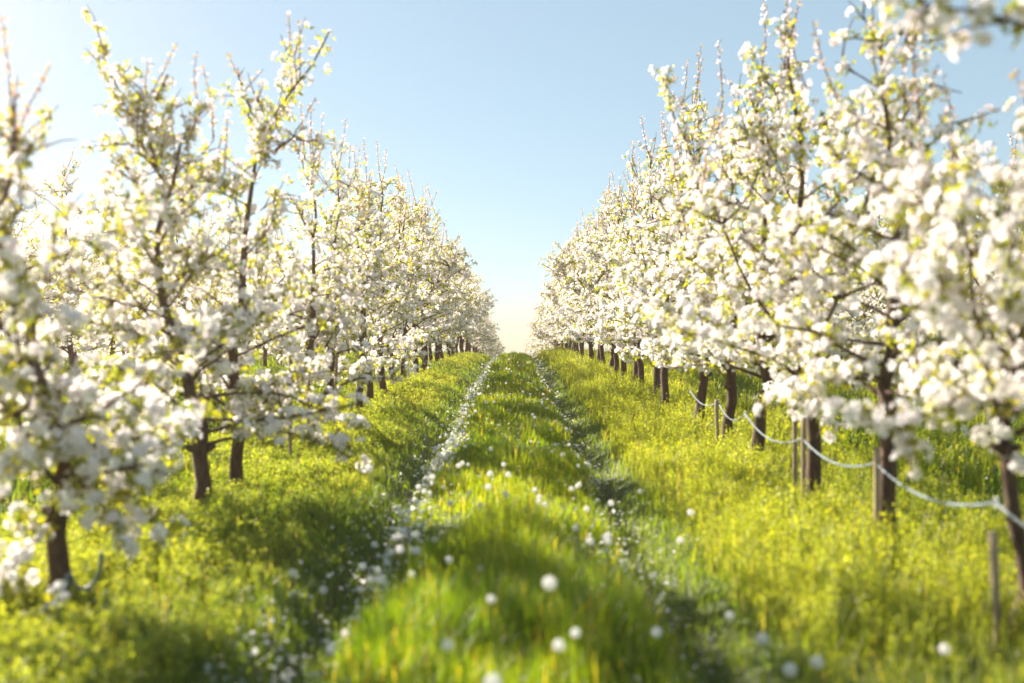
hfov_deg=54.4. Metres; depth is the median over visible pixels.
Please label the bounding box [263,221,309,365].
apple tree
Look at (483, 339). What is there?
apple tree
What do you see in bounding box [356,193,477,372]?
apple tree
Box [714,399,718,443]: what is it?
support stake
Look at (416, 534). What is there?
dandelion
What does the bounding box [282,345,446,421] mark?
irrigation hose
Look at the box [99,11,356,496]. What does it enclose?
apple tree
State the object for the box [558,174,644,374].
apple tree
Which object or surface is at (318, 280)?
apple tree
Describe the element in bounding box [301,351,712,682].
grass
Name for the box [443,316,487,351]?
apple tree
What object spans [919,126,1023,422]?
apple tree
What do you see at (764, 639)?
dandelion
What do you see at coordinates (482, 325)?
apple tree
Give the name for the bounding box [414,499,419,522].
dandelion
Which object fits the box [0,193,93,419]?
apple tree
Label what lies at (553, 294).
apple tree
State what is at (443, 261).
apple tree
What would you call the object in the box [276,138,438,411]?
apple tree
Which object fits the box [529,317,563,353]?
apple tree
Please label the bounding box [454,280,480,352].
apple tree
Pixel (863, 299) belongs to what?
apple tree
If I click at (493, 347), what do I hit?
apple tree
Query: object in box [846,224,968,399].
apple tree
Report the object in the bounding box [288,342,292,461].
support stake
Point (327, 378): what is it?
apple tree
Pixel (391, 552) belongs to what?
dandelion
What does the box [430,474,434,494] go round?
dandelion
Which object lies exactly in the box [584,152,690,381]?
apple tree
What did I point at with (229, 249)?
apple tree
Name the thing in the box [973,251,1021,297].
apple tree
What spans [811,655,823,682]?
dandelion
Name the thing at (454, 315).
apple tree
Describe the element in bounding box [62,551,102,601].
hose end
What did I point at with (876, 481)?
support stake
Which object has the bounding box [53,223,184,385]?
apple tree
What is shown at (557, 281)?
apple tree
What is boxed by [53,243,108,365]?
apple tree
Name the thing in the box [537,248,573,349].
apple tree
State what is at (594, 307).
apple tree
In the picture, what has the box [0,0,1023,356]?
sky
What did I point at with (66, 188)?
apple tree
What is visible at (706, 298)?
apple tree
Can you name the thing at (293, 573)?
dandelion
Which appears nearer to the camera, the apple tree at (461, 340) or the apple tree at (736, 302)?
the apple tree at (736, 302)
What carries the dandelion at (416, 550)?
on the ground at (668, 619)
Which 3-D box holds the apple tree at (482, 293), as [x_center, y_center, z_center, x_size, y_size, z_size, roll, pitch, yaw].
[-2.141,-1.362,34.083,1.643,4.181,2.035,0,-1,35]
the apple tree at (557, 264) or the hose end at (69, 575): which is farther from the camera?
the apple tree at (557, 264)
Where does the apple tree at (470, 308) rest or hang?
on the ground at (668, 619)
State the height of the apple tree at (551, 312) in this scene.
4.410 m
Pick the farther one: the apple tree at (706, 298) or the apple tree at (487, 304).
the apple tree at (487, 304)
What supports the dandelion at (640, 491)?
on the ground at (668, 619)
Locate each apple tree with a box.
[0,16,241,632]
[0,146,131,370]
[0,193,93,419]
[0,215,53,342]
[0,240,24,345]
[14,4,373,507]
[20,226,90,364]
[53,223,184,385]
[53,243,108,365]
[58,248,131,349]
[94,206,179,385]
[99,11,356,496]
[140,213,223,381]
[171,197,247,352]
[209,205,277,338]
[215,102,419,442]
[215,261,227,306]
[228,230,276,368]
[234,112,403,420]
[252,242,290,366]
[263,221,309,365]
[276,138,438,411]
[303,170,432,400]
[305,251,327,355]
[307,141,438,396]
[355,172,459,377]
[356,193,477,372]
[369,202,465,370]
[370,167,478,381]
[405,182,478,367]
[408,231,471,359]
[409,225,475,361]
[411,226,463,368]
[426,237,478,359]
[442,264,484,357]
[443,276,492,347]
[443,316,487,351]
[444,237,481,353]
[444,271,495,343]
[451,261,484,353]
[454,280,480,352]
[455,233,490,353]
[456,252,488,352]
[458,282,493,351]
[458,324,493,351]
[459,263,497,351]
[459,272,490,351]
[464,314,495,352]
[464,322,490,351]
[465,262,497,350]
[465,324,493,351]
[471,318,499,352]
[480,320,497,352]
[486,315,498,356]
[488,323,500,354]
[529,297,547,355]
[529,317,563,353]
[533,255,570,347]
[533,284,572,347]
[534,278,556,346]
[534,289,564,347]
[535,244,570,347]
[536,181,622,369]
[536,286,578,349]
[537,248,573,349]
[537,272,563,347]
[538,232,579,353]
[538,240,583,352]
[538,288,563,347]
[540,288,564,347]
[543,240,574,350]
[549,217,586,351]
[550,216,598,360]
[551,204,607,362]
[557,228,584,356]
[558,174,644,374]
[560,206,598,359]
[561,188,615,365]
[563,157,674,387]
[578,168,665,378]
[581,119,754,414]
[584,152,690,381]
[595,112,732,395]
[606,44,801,437]
[629,0,910,460]
[640,80,832,440]
[644,0,1023,563]
[648,0,968,511]
[786,214,875,333]
[819,245,891,352]
[822,68,1023,641]
[825,204,917,360]
[843,262,871,337]
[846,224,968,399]
[865,184,1000,375]
[873,0,1023,285]
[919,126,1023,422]
[963,245,1001,353]
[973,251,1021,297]
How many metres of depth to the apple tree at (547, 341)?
49.29 m
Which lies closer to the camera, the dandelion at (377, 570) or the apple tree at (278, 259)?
the dandelion at (377, 570)
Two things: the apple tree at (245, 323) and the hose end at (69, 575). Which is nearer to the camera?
the hose end at (69, 575)
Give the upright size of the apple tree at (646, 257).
4.256 m
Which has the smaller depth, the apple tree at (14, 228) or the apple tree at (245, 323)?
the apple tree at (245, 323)
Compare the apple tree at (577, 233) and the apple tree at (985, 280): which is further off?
the apple tree at (577, 233)
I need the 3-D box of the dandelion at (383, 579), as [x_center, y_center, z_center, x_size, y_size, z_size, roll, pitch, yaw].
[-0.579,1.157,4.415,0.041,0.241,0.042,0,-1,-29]
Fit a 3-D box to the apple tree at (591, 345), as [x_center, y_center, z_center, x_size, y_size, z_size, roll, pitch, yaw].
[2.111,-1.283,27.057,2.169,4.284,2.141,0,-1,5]
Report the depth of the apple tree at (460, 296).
23.80 m
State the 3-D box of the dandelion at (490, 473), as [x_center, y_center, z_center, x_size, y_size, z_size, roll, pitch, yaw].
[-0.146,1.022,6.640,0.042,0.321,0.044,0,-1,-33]
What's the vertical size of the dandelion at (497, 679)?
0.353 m
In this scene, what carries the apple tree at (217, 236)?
on the ground at (668, 619)
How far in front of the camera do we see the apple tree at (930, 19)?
3.24 m
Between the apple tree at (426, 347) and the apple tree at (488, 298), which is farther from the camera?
the apple tree at (488, 298)
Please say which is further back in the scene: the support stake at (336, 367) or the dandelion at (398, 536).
the support stake at (336, 367)
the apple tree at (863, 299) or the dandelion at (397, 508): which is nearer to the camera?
the dandelion at (397, 508)
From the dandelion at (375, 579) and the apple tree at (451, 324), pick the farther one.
the apple tree at (451, 324)
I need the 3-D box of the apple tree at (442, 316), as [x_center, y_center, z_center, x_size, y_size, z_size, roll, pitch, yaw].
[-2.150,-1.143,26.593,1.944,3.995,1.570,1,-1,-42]
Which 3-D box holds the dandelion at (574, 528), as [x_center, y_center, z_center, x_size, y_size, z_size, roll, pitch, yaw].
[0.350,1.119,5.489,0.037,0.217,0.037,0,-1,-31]
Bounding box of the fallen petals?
[1,355,1020,682]
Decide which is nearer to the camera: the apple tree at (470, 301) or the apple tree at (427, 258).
the apple tree at (427, 258)
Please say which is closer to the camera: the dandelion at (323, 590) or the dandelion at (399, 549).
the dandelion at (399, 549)
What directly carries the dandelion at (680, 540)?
on the ground at (668, 619)
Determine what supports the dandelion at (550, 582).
on the ground at (668, 619)
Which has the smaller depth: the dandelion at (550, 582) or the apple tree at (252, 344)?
the dandelion at (550, 582)
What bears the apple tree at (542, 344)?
on the ground at (668, 619)
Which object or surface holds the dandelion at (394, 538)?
on the ground at (668, 619)
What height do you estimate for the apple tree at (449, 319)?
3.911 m
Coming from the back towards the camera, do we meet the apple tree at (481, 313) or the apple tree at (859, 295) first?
the apple tree at (481, 313)
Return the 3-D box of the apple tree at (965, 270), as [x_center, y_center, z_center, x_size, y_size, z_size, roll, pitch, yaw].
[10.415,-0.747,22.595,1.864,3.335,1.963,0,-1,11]
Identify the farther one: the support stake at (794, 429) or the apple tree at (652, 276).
the apple tree at (652, 276)
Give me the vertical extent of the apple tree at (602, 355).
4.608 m
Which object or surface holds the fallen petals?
on the ground at (668, 619)
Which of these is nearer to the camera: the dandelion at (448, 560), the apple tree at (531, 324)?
the dandelion at (448, 560)
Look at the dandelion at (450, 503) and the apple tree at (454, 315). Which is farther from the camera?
the apple tree at (454, 315)
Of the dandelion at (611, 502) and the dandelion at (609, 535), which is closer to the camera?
the dandelion at (609, 535)
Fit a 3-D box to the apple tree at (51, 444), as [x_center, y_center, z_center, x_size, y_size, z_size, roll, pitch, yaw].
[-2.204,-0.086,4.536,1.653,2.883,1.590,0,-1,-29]
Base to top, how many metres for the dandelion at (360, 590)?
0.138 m
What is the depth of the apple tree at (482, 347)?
52.07 m
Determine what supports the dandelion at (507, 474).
on the ground at (668, 619)
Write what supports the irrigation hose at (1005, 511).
attached to the support stake at (803, 447)
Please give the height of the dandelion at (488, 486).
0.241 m
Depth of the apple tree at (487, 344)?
57.50 m
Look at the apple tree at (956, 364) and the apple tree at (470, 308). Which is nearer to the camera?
the apple tree at (956, 364)
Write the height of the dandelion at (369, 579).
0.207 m
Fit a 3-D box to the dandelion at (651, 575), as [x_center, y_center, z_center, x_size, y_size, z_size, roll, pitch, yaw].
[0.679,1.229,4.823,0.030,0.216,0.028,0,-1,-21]
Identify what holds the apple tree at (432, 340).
on the ground at (668, 619)
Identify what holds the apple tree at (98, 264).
on the ground at (668, 619)
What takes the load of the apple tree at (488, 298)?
on the ground at (668, 619)
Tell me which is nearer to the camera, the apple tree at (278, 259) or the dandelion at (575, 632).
the dandelion at (575, 632)
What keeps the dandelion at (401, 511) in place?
on the ground at (668, 619)
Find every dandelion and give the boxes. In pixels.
[289,569,296,604]
[319,586,327,619]
[327,645,336,681]
[341,629,349,637]
[358,587,363,606]
[359,563,367,605]
[365,575,372,612]
[371,541,377,567]
[373,576,379,601]
[374,567,380,604]
[377,575,385,605]
[387,549,393,574]
[391,534,397,575]
[395,506,400,532]
[396,545,403,594]
[397,509,403,544]
[397,532,403,546]
[398,527,404,568]
[406,508,411,541]
[413,531,419,561]
[413,547,420,589]
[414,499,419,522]
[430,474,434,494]
[442,639,453,682]
[445,556,452,572]
[447,500,453,524]
[466,490,470,525]
[484,673,500,682]
[485,484,491,499]
[487,471,492,492]
[487,594,496,644]
[502,491,508,513]
[505,472,510,498]
[543,576,556,682]
[553,639,564,682]
[571,628,579,679]
[572,525,579,557]
[584,506,590,536]
[585,462,590,499]
[586,537,592,569]
[604,538,610,569]
[605,532,611,561]
[608,500,613,530]
[638,489,642,518]
[649,573,654,609]
[651,627,661,670]
[676,537,683,575]
[688,509,693,544]
[725,611,733,662]
[756,632,768,682]
[783,663,796,682]
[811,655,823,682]
[939,644,950,682]
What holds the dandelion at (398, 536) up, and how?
on the ground at (668, 619)
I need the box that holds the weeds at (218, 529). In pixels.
[0,350,490,682]
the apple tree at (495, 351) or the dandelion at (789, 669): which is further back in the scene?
the apple tree at (495, 351)
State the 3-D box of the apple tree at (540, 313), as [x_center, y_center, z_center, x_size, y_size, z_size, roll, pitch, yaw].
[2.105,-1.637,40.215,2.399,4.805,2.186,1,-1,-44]
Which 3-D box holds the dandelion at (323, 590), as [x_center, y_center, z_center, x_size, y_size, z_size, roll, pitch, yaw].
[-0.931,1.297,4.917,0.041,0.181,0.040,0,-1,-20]
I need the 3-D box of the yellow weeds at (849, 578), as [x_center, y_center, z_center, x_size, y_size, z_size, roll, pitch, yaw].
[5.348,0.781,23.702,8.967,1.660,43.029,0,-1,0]
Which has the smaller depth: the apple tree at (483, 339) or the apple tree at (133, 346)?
the apple tree at (133, 346)
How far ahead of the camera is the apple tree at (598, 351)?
25.34 m
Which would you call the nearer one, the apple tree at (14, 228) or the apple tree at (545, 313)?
the apple tree at (14, 228)
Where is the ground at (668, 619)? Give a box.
[0,357,1022,682]
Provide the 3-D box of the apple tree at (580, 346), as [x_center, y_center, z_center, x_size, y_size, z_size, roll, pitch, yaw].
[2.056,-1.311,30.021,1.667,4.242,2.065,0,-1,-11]
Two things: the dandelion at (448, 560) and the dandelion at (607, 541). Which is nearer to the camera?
the dandelion at (448, 560)
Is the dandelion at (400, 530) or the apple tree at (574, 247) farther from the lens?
the apple tree at (574, 247)
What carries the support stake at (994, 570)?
on the ground at (668, 619)
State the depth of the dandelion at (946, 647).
3.42 m
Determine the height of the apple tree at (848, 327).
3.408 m
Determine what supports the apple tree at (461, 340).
on the ground at (668, 619)
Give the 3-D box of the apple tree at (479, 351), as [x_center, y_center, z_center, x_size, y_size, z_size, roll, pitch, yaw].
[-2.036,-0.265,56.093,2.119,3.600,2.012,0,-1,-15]
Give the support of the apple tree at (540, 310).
on the ground at (668, 619)
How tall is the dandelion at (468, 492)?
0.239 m
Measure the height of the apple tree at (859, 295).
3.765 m
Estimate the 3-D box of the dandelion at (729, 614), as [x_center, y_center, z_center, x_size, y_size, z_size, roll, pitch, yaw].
[0.899,1.222,4.110,0.037,0.217,0.037,0,-1,30]
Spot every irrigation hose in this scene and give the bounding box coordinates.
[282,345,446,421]
[690,389,1023,526]
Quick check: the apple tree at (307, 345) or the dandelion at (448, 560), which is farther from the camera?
the apple tree at (307, 345)
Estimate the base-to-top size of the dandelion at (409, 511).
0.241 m
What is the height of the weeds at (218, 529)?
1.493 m
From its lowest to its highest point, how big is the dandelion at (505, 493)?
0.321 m
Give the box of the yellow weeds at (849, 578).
[535,346,1023,682]
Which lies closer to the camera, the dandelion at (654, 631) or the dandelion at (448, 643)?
the dandelion at (448, 643)
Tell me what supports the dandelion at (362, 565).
on the ground at (668, 619)
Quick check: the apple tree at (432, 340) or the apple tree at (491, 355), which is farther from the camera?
the apple tree at (491, 355)
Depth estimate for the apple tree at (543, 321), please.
41.42 m
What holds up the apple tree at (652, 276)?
on the ground at (668, 619)
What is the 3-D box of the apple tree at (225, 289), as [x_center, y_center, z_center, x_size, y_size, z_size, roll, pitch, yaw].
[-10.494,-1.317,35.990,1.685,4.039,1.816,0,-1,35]
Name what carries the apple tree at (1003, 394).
on the ground at (668, 619)
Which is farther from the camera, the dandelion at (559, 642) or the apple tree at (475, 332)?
the apple tree at (475, 332)
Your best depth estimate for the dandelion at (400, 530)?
5.15 m
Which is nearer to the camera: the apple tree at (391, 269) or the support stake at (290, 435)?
the support stake at (290, 435)
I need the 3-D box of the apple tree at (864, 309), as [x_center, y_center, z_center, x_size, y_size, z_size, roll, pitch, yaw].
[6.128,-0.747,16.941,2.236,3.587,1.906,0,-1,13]
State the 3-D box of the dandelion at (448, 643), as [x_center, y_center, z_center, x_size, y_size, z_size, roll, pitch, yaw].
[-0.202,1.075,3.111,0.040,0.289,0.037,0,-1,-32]
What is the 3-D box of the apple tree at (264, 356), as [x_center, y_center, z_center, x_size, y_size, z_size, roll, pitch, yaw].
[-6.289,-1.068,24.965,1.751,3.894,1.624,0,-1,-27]
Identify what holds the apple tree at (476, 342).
on the ground at (668, 619)
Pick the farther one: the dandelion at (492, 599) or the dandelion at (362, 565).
the dandelion at (362, 565)
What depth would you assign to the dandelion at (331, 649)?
3.57 m
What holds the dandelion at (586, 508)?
on the ground at (668, 619)
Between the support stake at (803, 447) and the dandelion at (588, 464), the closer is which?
the support stake at (803, 447)
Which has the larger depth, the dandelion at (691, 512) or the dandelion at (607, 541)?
the dandelion at (691, 512)
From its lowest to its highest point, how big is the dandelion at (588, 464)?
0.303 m
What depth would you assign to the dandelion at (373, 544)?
5.76 m
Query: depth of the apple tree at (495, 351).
66.82 m
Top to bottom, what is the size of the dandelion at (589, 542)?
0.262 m
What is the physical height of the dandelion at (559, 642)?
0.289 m
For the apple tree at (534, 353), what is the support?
on the ground at (668, 619)
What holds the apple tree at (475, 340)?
on the ground at (668, 619)
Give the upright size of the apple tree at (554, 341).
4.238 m
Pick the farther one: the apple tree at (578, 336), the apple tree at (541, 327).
the apple tree at (541, 327)
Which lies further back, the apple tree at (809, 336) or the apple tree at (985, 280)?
the apple tree at (985, 280)
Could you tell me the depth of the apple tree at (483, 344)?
54.55 m
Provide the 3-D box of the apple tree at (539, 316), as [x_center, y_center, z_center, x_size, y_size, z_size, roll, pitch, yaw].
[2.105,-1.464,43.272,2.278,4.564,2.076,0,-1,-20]
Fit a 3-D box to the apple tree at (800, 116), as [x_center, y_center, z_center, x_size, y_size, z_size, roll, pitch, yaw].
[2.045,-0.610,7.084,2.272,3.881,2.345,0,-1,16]
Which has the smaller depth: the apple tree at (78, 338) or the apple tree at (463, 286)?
the apple tree at (78, 338)
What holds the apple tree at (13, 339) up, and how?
on the ground at (668, 619)
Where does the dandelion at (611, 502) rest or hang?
on the ground at (668, 619)
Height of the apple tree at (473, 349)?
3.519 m
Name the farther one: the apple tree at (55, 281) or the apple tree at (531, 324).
the apple tree at (531, 324)
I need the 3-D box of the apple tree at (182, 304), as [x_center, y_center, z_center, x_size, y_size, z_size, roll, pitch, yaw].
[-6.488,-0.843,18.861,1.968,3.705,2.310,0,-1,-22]
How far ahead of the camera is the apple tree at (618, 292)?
14.96 m
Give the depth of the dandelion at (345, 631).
3.97 m
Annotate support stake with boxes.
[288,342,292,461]
[333,353,337,425]
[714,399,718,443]
[792,359,796,487]
[801,417,805,505]
[874,447,879,546]
[988,531,1001,644]
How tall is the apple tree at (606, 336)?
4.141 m

